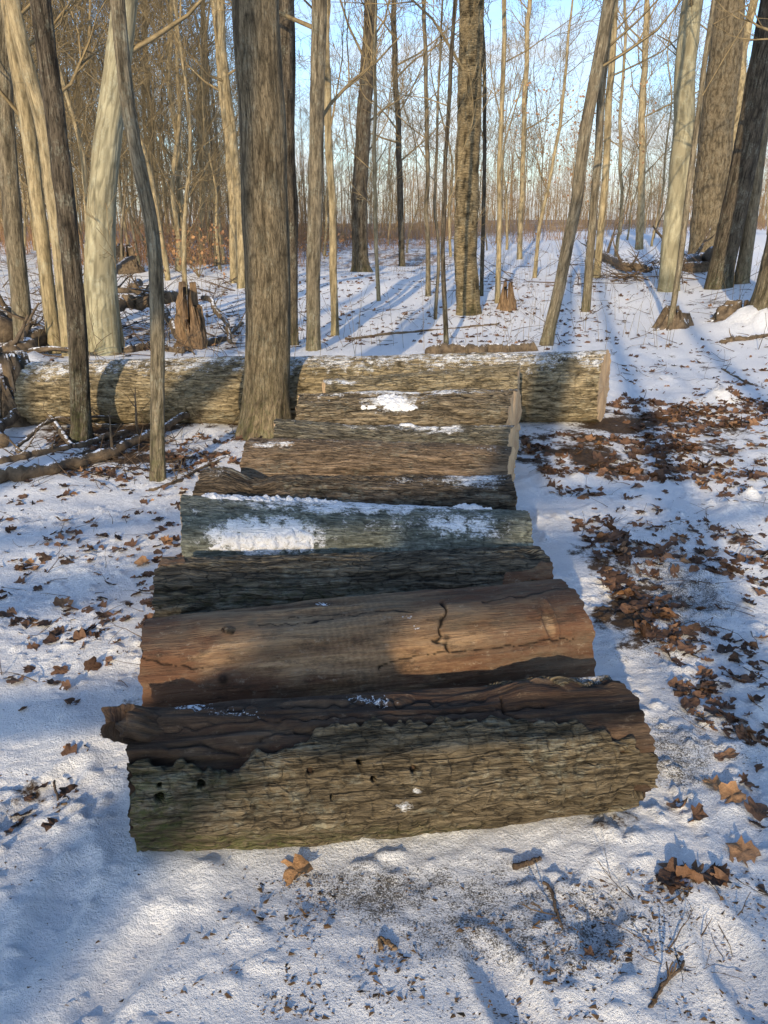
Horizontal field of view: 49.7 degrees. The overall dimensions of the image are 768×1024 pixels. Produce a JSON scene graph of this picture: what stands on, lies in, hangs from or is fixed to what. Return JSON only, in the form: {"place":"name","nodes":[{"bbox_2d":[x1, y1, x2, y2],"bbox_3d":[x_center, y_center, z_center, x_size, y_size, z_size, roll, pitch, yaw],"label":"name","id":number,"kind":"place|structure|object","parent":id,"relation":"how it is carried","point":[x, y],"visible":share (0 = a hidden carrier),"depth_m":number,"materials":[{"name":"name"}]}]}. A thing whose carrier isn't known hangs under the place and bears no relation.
{"place":"outdoors","nodes":[
{"label":"outdoors","id":0,"kind":"place"},
{"bbox_2d":[0,220,767,1023],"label":"ground","id":1,"kind":"structure","parent":0,"point":[80,894],"depth_m":2.26,"materials":[{"name":"snow"}]},
{"bbox_2d":[0,294,12,342],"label":"tree stump","id":2,"kind":"object","parent":1,"relation":"on","point":[6,325],"visible":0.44,"depth_m":10.82,"materials":[{"name":"wood"}]},
{"bbox_2d":[0,350,34,428],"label":"tree stump","id":3,"kind":"object","parent":1,"relation":"on","point":[13,363],"visible":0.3,"depth_m":6.42,"materials":[{"name":"wood"}]},
{"bbox_2d":[0,0,60,353],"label":"bare tree","id":4,"kind":"object","parent":1,"relation":"on","point":[22,110],"visible":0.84,"depth_m":9.47,"materials":[{"name":"beige plant"}]},
{"bbox_2d":[0,302,67,363],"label":"fallen branch","id":5,"kind":"object","parent":1,"relation":"on","point":[27,337],"visible":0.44,"depth_m":9.66,"materials":[{"name":"wood"}]},
{"bbox_2d":[0,0,105,339],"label":"bare tree","id":6,"kind":"object","parent":1,"relation":"on","point":[14,237],"visible":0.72,"depth_m":9.88,"materials":[{"name":"brown plant"}]},
{"bbox_2d":[13,0,105,202],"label":"slender tree","id":7,"kind":"object","parent":1,"relation":"on","point":[69,93],"visible":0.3,"depth_m":17.58,"materials":[{"name":"brown plant"}]},
{"bbox_2d":[30,0,94,442],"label":"bare tree","id":8,"kind":"object","parent":1,"relation":"on","point":[81,428],"visible":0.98,"depth_m":5.48,"materials":[{"name":"brown plant"}]},
{"bbox_2d":[0,408,129,463],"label":"fallen branch","id":9,"kind":"object","parent":1,"relation":"on","point":[26,454],"visible":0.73,"depth_m":5.65,"materials":[{"name":"wood"}]},
{"bbox_2d":[0,0,147,238],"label":"slender tree","id":10,"kind":"object","parent":1,"relation":"on","point":[17,117],"visible":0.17,"depth_m":19.98,"materials":[{"name":"beige plant"}]},
{"bbox_2d":[13,0,153,174],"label":"slender tree","id":11,"kind":"object","parent":1,"relation":"on","point":[71,139],"visible":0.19,"depth_m":22.20,"materials":[{"name":"brown plant"}]},
{"bbox_2d":[5,0,166,355],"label":"bare tree","id":12,"kind":"object","parent":1,"relation":"on","point":[16,12],"visible":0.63,"depth_m":9.11,"materials":[{"name":"beige plant"}]},
{"bbox_2d":[16,0,172,281],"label":"slender tree","id":13,"kind":"object","parent":1,"relation":"on","point":[79,164],"visible":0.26,"depth_m":20.96,"materials":[{"name":"beige plant"}]},
{"bbox_2d":[0,387,189,483],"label":"fallen branch","id":14,"kind":"object","parent":1,"relation":"on","point":[13,473],"visible":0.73,"depth_m":5.38,"materials":[{"name":"wood"}]},
{"bbox_2d":[30,284,178,324],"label":"fallen log","id":15,"kind":"object","parent":1,"relation":"on","point":[141,301],"visible":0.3,"depth_m":11.28,"materials":[{"name":"wood"}]},
{"bbox_2d":[29,0,187,249],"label":"slender tree","id":16,"kind":"object","parent":1,"relation":"on","point":[137,228],"visible":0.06,"depth_m":30.02,"materials":[{"name":"brown plant"}]},
{"bbox_2d":[14,0,217,223],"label":"slender tree","id":17,"kind":"object","parent":1,"relation":"on","point":[81,157],"visible":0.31,"depth_m":18.64,"materials":[{"name":"beige plant"}]},
{"bbox_2d":[26,0,217,264],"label":"slender tree","id":18,"kind":"object","parent":1,"relation":"on","point":[133,232],"visible":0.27,"depth_m":24.29,"materials":[{"name":"brown plant"}]},
{"bbox_2d":[23,0,233,280],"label":"slender tree","id":19,"kind":"object","parent":1,"relation":"on","point":[162,240],"visible":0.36,"depth_m":21.54,"materials":[{"name":"beige plant"}]},
{"bbox_2d":[116,243,145,274],"bbox_3d":[-7.385,-7.250,23.776,1.212,0.868,0.869,10,22,27],"label":"tree stump","id":20,"kind":"object","parent":1,"relation":"on","point":[135,265],"visible":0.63,"depth_m":23.66,"materials":[{"name":"wood"}]},
{"bbox_2d":[25,0,237,259],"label":"slender tree","id":21,"kind":"object","parent":1,"relation":"on","point":[122,217],"visible":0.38,"depth_m":22.96,"materials":[{"name":"brown plant"}]},
{"bbox_2d":[110,0,165,481],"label":"young tree","id":22,"kind":"object","parent":1,"relation":"on","point":[154,257],"visible":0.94,"depth_m":4.63,"materials":[{"name":"brown plant"}]},
{"bbox_2d":[84,0,202,355],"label":"bare tree","id":23,"kind":"object","parent":1,"relation":"on","point":[99,271],"visible":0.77,"depth_m":9.40,"materials":[{"name":"beige plant"}]},
{"bbox_2d":[82,0,211,270],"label":"bare tree","id":24,"kind":"object","parent":1,"relation":"on","point":[178,182],"visible":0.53,"depth_m":22.73,"materials":[{"name":"beige plant"}]},
{"bbox_2d":[56,0,239,290],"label":"slender tree","id":25,"kind":"object","parent":1,"relation":"on","point":[185,208],"visible":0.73,"depth_m":16.97,"materials":[{"name":"beige plant"}]},
{"bbox_2d":[73,0,231,240],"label":"slender tree","id":26,"kind":"object","parent":1,"relation":"on","point":[175,101],"visible":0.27,"depth_m":25.98,"materials":[{"name":"brown plant"}]},
{"bbox_2d":[127,208,229,277],"bbox_3d":[-5.048,-7.311,22.556,3.606,1.810,3.298,0,19,0],"label":"shrub","id":27,"kind":"object","parent":1,"relation":"on","point":[190,262],"visible":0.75,"depth_m":22.44,"materials":[{"name":"brown plant"}]},
{"bbox_2d":[56,0,302,271],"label":"slender tree","id":28,"kind":"object","parent":1,"relation":"on","point":[173,199],"visible":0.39,"depth_m":22.28,"materials":[{"name":"beige plant"}]},
{"bbox_2d":[127,0,239,269],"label":"slender tree","id":29,"kind":"object","parent":1,"relation":"on","point":[216,198],"visible":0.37,"depth_m":24.00,"materials":[{"name":"beige plant"}]},
{"bbox_2d":[173,281,206,350],"bbox_3d":[-2.458,-2.442,10.383,0.519,0.868,0.503,0,19,0],"label":"broken stump","id":30,"kind":"object","parent":1,"relation":"on","point":[193,316],"visible":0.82,"depth_m":10.31,"materials":[{"name":"brown wood"}]},
{"bbox_2d":[152,0,236,282],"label":"bare tree","id":31,"kind":"object","parent":1,"relation":"on","point":[232,239],"visible":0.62,"depth_m":20.70,"materials":[{"name":"beige plant"}]},
{"bbox_2d":[151,0,244,288],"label":"bare tree","id":32,"kind":"object","parent":1,"relation":"on","point":[226,86],"visible":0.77,"depth_m":17.82,"materials":[{"name":"beige plant"}]},
{"bbox_2d":[92,0,309,263],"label":"slender tree","id":33,"kind":"object","parent":1,"relation":"on","point":[202,202],"visible":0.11,"depth_m":30.09,"materials":[{"name":"beige plant"}]},
{"bbox_2d":[138,0,296,265],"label":"slender tree","id":34,"kind":"object","parent":1,"relation":"on","point":[215,124],"visible":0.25,"depth_m":25.35,"materials":[{"name":"brown plant"}]},
{"bbox_2d":[135,0,310,264],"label":"slender tree","id":35,"kind":"object","parent":1,"relation":"on","point":[200,141],"visible":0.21,"depth_m":28.73,"materials":[{"name":"beige plant"}]},
{"bbox_2d":[231,0,291,440],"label":"bare tree","id":36,"kind":"object","parent":1,"relation":"on","point":[265,403],"visible":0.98,"depth_m":5.59,"materials":[{"name":"brown plant"}]},
{"bbox_2d":[224,0,298,345],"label":"bare tree","id":37,"kind":"object","parent":1,"relation":"on","point":[287,36],"visible":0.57,"depth_m":9.96,"materials":[{"name":"brown plant"}]},
{"bbox_2d":[281,854,312,886],"bbox_3d":[-0.214,0.865,2.015,0.079,0.044,0.089,-6,20,-16],"label":"fallen leaf","id":38,"kind":"object","parent":1,"relation":"on","point":[299,865],"visible":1,"depth_m":2.02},
{"bbox_2d":[210,0,401,350],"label":"bare tree","id":39,"kind":"object","parent":1,"relation":"on","point":[318,28],"visible":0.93,"depth_m":9.69,"materials":[{"name":"brown plant"}]},
{"bbox_2d":[14,349,610,424],"bbox_3d":[-0.460,-0.981,6.523,4.658,0.577,0.570,0,19,-1],"label":"cut log","id":40,"kind":"object","parent":1,"relation":"on","point":[568,386],"visible":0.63,"depth_m":6.29,"materials":[{"name":"brown wood"}]},
{"bbox_2d":[303,0,355,335],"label":"bare tree","id":41,"kind":"object","parent":1,"relation":"on","point":[328,118],"visible":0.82,"depth_m":10.94,"materials":[{"name":"beige plant"}]},
{"bbox_2d":[294,0,393,255],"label":"slender tree","id":42,"kind":"object","parent":1,"relation":"on","point":[326,208],"visible":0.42,"depth_m":34.15,"materials":[{"name":"beige plant"}]},
{"bbox_2d":[301,0,403,211],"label":"slender tree","id":43,"kind":"object","parent":1,"relation":"on","point":[341,26],"visible":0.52,"depth_m":41.74,"materials":[{"name":"grey plant"}]},
{"bbox_2d":[152,546,553,617],"bbox_3d":[-0.101,0.337,3.043,1.411,0.388,0.388,-2,19,-6],"label":"cut log","id":44,"kind":"object","parent":1,"relation":"on","point":[186,585],"visible":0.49,"depth_m":2.91,"materials":[{"name":"brown wood"}]},
{"bbox_2d":[192,466,517,509],"bbox_3d":[-0.133,0.016,3.933,1.476,0.452,0.476,0,19,0],"label":"cut log","id":45,"kind":"object","parent":1,"relation":"on","point":[495,491],"visible":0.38,"depth_m":3.77,"materials":[{"name":"brown wood"}]},
{"bbox_2d":[179,493,533,556],"bbox_3d":[-0.145,0.143,3.481,1.497,0.451,0.436,0,19,0],"label":"cut log","id":46,"kind":"object","parent":1,"relation":"on","point":[214,524],"visible":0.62,"depth_m":3.31,"materials":[{"name":"grey wood"}]},
{"bbox_2d":[138,579,595,706],"bbox_3d":[-0.054,0.443,2.603,1.354,0.476,0.427,-4,20,-11],"label":"cut log","id":47,"kind":"object","parent":1,"relation":"on","point":[479,636],"visible":0.69,"depth_m":2.45,"materials":[{"name":"beige wood"}]},
{"bbox_2d":[240,437,515,486],"bbox_3d":[-0.014,-0.163,4.377,1.438,0.440,0.437,1,19,4],"label":"cut log","id":48,"kind":"object","parent":1,"relation":"on","point":[262,458],"visible":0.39,"depth_m":4.21,"materials":[{"name":"brown wood"}]},
{"bbox_2d":[324,0,434,300],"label":"sapling","id":49,"kind":"object","parent":1,"relation":"on","point":[374,192],"visible":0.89,"depth_m":14.56,"materials":[{"name":"beige plant"}]},
{"bbox_2d":[100,675,659,851],"bbox_3d":[-0.012,0.643,2.182,1.391,0.414,0.377,-3,19,-7],"label":"cut log","id":50,"kind":"object","parent":1,"relation":"on","point":[269,773],"visible":1,"depth_m":2.05,"materials":[{"name":"brown wood"}]},
{"bbox_2d":[0,217,760,358],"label":"thin stems","id":51,"kind":"object","parent":1,"relation":"on","point":[571,270],"visible":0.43,"depth_m":11.44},
{"bbox_2d":[0,197,766,266],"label":"undergrowth","id":52,"kind":"object","parent":1,"relation":"on","point":[392,241],"visible":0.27,"depth_m":38.46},
{"bbox_2d":[0,226,767,981],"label":"loose twigs","id":53,"kind":"object","parent":1,"relation":"on","point":[626,276],"visible":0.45,"depth_m":9.77,"materials":[{"name":"brown plant"}]},
{"bbox_2d":[0,443,767,1023],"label":"bark crumbs","id":54,"kind":"object","parent":1,"relation":"on","point":[402,957],"visible":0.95,"depth_m":1.80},
{"bbox_2d":[0,87,767,249],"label":"tan undergrowth","id":55,"kind":"object","parent":1,"relation":"on","point":[583,220],"visible":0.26,"depth_m":56.11,"materials":[{"name":"plant"}]},
{"bbox_2d":[0,53,767,243],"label":"trees","id":56,"kind":"object","parent":1,"relation":"on","point":[369,215],"visible":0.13,"depth_m":71.48,"materials":[{"name":"plant"}]},
{"bbox_2d":[0,42,767,233],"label":"distant wood","id":57,"kind":"object","parent":1,"relation":"on","point":[449,184],"visible":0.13,"depth_m":81.77,"materials":[{"name":"plant"}]},
{"bbox_2d":[0,259,767,955],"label":"leaf litter","id":58,"kind":"object","parent":1,"relation":"on","point":[670,873],"visible":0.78,"depth_m":4.06,"materials":[{"name":"plant"}]},
{"bbox_2d":[340,0,437,271],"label":"bare tree","id":59,"kind":"object","parent":1,"relation":"on","point":[364,119],"visible":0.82,"depth_m":23.28,"materials":[{"name":"brown plant"}]},
{"bbox_2d":[351,56,430,245],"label":"slender tree","id":60,"kind":"object","parent":1,"relation":"on","point":[423,194],"visible":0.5,"depth_m":43.34,"materials":[{"name":"beige plant"}]},
{"bbox_2d":[355,5,434,207],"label":"slender tree","id":61,"kind":"object","parent":1,"relation":"on","point":[384,56],"visible":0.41,"depth_m":47.66,"materials":[{"name":"beige plant"}]},
{"bbox_2d":[273,418,517,467],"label":"cut log","id":62,"kind":"object","parent":1,"relation":"on","point":[502,435],"visible":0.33,"depth_m":4.77,"materials":[{"name":"brown wood"}]},
{"bbox_2d":[311,0,483,315],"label":"bare tree","id":63,"kind":"object","parent":1,"relation":"on","point":[466,199],"visible":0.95,"depth_m":12.20,"materials":[{"name":"brown plant"}]},
{"bbox_2d":[297,0,510,266],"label":"bare tree","id":64,"kind":"object","parent":1,"relation":"on","point":[400,215],"visible":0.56,"depth_m":27.79,"materials":[{"name":"brown plant"}]},
{"bbox_2d":[295,389,521,459],"bbox_3d":[0.185,-0.512,5.226,1.450,0.524,0.531,0,19,0],"label":"cut log","id":65,"kind":"object","parent":1,"relation":"on","point":[451,407],"visible":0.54,"depth_m":5.00,"materials":[{"name":"brown wood"}]},
{"bbox_2d":[363,0,457,252],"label":"slender tree","id":66,"kind":"object","parent":1,"relation":"on","point":[413,168],"visible":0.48,"depth_m":35.50,"materials":[{"name":"brown plant"}]},
{"bbox_2d":[350,0,487,296],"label":"sapling","id":67,"kind":"object","parent":1,"relation":"on","point":[426,224],"visible":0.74,"depth_m":14.49,"materials":[{"name":"brown plant"}]},
{"bbox_2d":[322,363,519,392],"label":"cut log","id":68,"kind":"object","parent":1,"relation":"on","point":[503,376],"visible":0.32,"depth_m":5.60,"materials":[{"name":"brown wood"}]},
{"bbox_2d":[336,0,510,343],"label":"sapling","id":69,"kind":"object","parent":1,"relation":"on","point":[443,225],"visible":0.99,"depth_m":9.80,"materials":[{"name":"brown plant"}]},
{"bbox_2d":[373,0,486,295],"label":"sapling","id":70,"kind":"object","parent":1,"relation":"on","point":[483,191],"visible":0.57,"depth_m":14.22,"materials":[{"name":"brown plant"}]},
{"bbox_2d":[381,0,494,256],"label":"slender tree","id":71,"kind":"object","parent":1,"relation":"on","point":[451,187],"visible":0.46,"depth_m":33.49,"materials":[{"name":"beige plant"}]},
{"bbox_2d":[385,0,499,319],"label":"sapling","id":72,"kind":"object","parent":1,"relation":"on","point":[434,209],"visible":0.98,"depth_m":11.65,"materials":[{"name":"brown plant"}]},
{"bbox_2d":[425,341,537,353],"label":"log","id":73,"kind":"object","parent":1,"relation":"on","point":[439,348],"visible":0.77,"depth_m":10.05,"materials":[{"name":"wood"}]},
{"bbox_2d":[444,32,537,250],"bbox_3d":[4.772,-16.951,38.000,4.344,9.634,4.033,-17,26,-41],"label":"slender tree","id":74,"kind":"object","parent":1,"relation":"on","point":[507,90],"visible":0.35,"depth_m":37.85,"materials":[{"name":"brown plant"}]},
{"bbox_2d":[450,0,575,249],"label":"slender tree","id":75,"kind":"object","parent":1,"relation":"on","point":[505,198],"visible":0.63,"depth_m":40.09,"materials":[{"name":"beige plant"}]},
{"bbox_2d":[479,1,560,212],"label":"slender tree","id":76,"kind":"object","parent":1,"relation":"on","point":[519,90],"visible":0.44,"depth_m":52.29,"materials":[{"name":"brown plant"}]},
{"bbox_2d":[443,0,625,302],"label":"sapling","id":77,"kind":"object","parent":1,"relation":"on","point":[499,178],"visible":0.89,"depth_m":13.22,"materials":[{"name":"beige plant"}]},
{"bbox_2d":[500,0,584,259],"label":"bare tree","id":78,"kind":"object","parent":1,"relation":"on","point":[523,156],"visible":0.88,"depth_m":32.53,"materials":[{"name":"beige plant"}]},
{"bbox_2d":[490,0,596,211],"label":"slender tree","id":79,"kind":"object","parent":1,"relation":"on","point":[541,144],"visible":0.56,"depth_m":42.17,"materials":[{"name":"brown plant"}]},
{"bbox_2d":[518,1,595,207],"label":"slender tree","id":80,"kind":"object","parent":1,"relation":"on","point":[544,140],"visible":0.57,"depth_m":54.18,"materials":[{"name":"brown plant"}]},
{"bbox_2d":[479,49,695,255],"bbox_3d":[7.011,-13.534,31.504,9.041,7.540,8.321,-7,21,-20],"label":"shrub","id":81,"kind":"object","parent":1,"relation":"on","point":[617,110],"visible":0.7,"depth_m":31.74,"materials":[{"name":"brown plant"}]},
{"bbox_2d":[512,0,673,277],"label":"sapling","id":82,"kind":"object","parent":1,"relation":"on","point":[560,118],"visible":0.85,"depth_m":16.80,"materials":[{"name":"beige plant"}]},
{"bbox_2d":[558,0,652,256],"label":"sapling","id":83,"kind":"object","parent":1,"relation":"on","point":[620,143],"visible":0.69,"depth_m":29.84,"materials":[{"name":"beige plant"}]},
{"bbox_2d":[539,0,681,345],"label":"bare tree","id":84,"kind":"object","parent":1,"relation":"on","point":[599,64],"visible":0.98,"depth_m":9.84,"materials":[{"name":"brown plant"}]},
{"bbox_2d":[576,206,652,272],"bbox_3d":[5.728,-6.886,20.696,1.073,1.478,10.726,3,19,7],"label":"fallen branch","id":85,"kind":"object","parent":1,"relation":"on","point":[627,265],"visible":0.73,"depth_m":17.07,"materials":[{"name":"wood"}]},
{"bbox_2d":[573,0,656,311],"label":"bare tree","id":86,"kind":"object","parent":1,"relation":"on","point":[592,223],"visible":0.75,"depth_m":12.73,"materials":[{"name":"brown plant"}]},
{"bbox_2d":[571,0,680,232],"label":"slender tree","id":87,"kind":"object","parent":1,"relation":"on","point":[637,108],"visible":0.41,"depth_m":48.40,"materials":[{"name":"brown plant"}]},
{"bbox_2d":[610,17,696,239],"bbox_3d":[12.312,-17.875,38.766,4.060,9.941,2.754,4,20,9],"label":"slender tree","id":88,"kind":"object","parent":1,"relation":"on","point":[630,218],"visible":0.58,"depth_m":38.86,"materials":[{"name":"beige plant"}]},
{"bbox_2d":[593,0,721,277],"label":"bare tree","id":89,"kind":"object","parent":1,"relation":"on","point":[606,150],"visible":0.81,"depth_m":15.76,"materials":[{"name":"beige plant"}]},
{"bbox_2d":[571,0,748,249],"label":"bare tree","id":90,"kind":"object","parent":1,"relation":"on","point":[642,95],"visible":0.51,"depth_m":33.16,"materials":[{"name":"beige plant"}]},
{"bbox_2d":[631,0,709,238],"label":"slender tree","id":91,"kind":"object","parent":1,"relation":"on","point":[664,104],"visible":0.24,"depth_m":37.44,"materials":[{"name":"brown plant"}]},
{"bbox_2d":[650,305,693,330],"bbox_3d":[4.156,-2.760,11.775,0.779,0.336,0.684,0,19,0],"label":"root wad","id":92,"kind":"object","parent":1,"relation":"on","point":[681,320],"visible":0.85,"depth_m":11.65,"materials":[{"name":"brown plant"}]},
{"bbox_2d":[641,0,704,291],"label":"bare tree","id":93,"kind":"object","parent":1,"relation":"on","point":[686,49],"visible":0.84,"depth_m":13.79,"materials":[{"name":"brown plant"}]},
{"bbox_2d":[612,0,742,245],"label":"slender tree","id":94,"kind":"object","parent":1,"relation":"on","point":[665,164],"visible":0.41,"depth_m":33.20,"materials":[{"name":"beige plant"}]},
{"bbox_2d":[652,218,715,272],"bbox_3d":[6.885,-5.938,18.462,1.799,1.370,7.192,5,20,15],"label":"fallen branch","id":95,"kind":"object","parent":1,"relation":"on","point":[703,258],"visible":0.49,"depth_m":18.17,"materials":[{"name":"wood"}]},
{"bbox_2d":[662,0,745,253],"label":"bare tree","id":96,"kind":"object","parent":1,"relation":"on","point":[715,147],"visible":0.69,"depth_m":24.20,"materials":[{"name":"brown plant"}]},
{"bbox_2d":[667,0,758,326],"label":"sapling","id":97,"kind":"object","parent":1,"relation":"on","point":[687,200],"visible":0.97,"depth_m":10.87,"materials":[{"name":"brown plant"}]},
{"bbox_2d":[705,299,748,323],"bbox_3d":[5.138,-2.839,11.738,1.008,0.308,0.967,17,26,40],"label":"root wad","id":98,"kind":"object","parent":1,"relation":"on","point":[725,310],"visible":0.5,"depth_m":11.62,"materials":[{"name":"brown plant"}]},
{"bbox_2d":[701,0,758,146],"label":"bare tree","id":99,"kind":"object","parent":1,"relation":"on","point":[744,63],"visible":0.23,"depth_m":34.23,"materials":[{"name":"beige plant"}]},
{"bbox_2d":[718,781,745,803],"bbox_3d":[0.953,0.771,2.268,0.066,0.039,0.079,0,19,0],"label":"fallen leaf","id":100,"kind":"object","parent":1,"relation":"on","point":[730,791],"visible":1,"depth_m":2.28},
{"bbox_2d":[704,0,767,289],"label":"bare tree","id":101,"kind":"object","parent":1,"relation":"on","point":[742,171],"visible":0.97,"depth_m":13.68,"materials":[{"name":"brown plant"}]},
{"bbox_2d":[710,0,767,310],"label":"bare tree","id":102,"kind":"object","parent":1,"relation":"on","point":[758,301],"visible":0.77,"depth_m":11.22,"materials":[{"name":"brown plant"}]},
{"bbox_2d":[725,835,760,866],"bbox_3d":[0.901,0.853,2.075,0.086,0.034,0.089,0,19,0],"label":"fallen leaf","id":103,"kind":"object","parent":1,"relation":"on","point":[739,849],"visible":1,"depth_m":2.08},
{"bbox_2d":[734,109,767,283],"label":"bare tree","id":104,"kind":"object","parent":1,"relation":"on","point":[744,259],"visible":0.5,"depth_m":14.35,"materials":[{"name":"grey plant"}]},
{"bbox_2d":[15,0,767,222],"label":"sky","id":105,"kind":"structure","parent":0,"point":[494,13],"materials":[{"name":"blue"}]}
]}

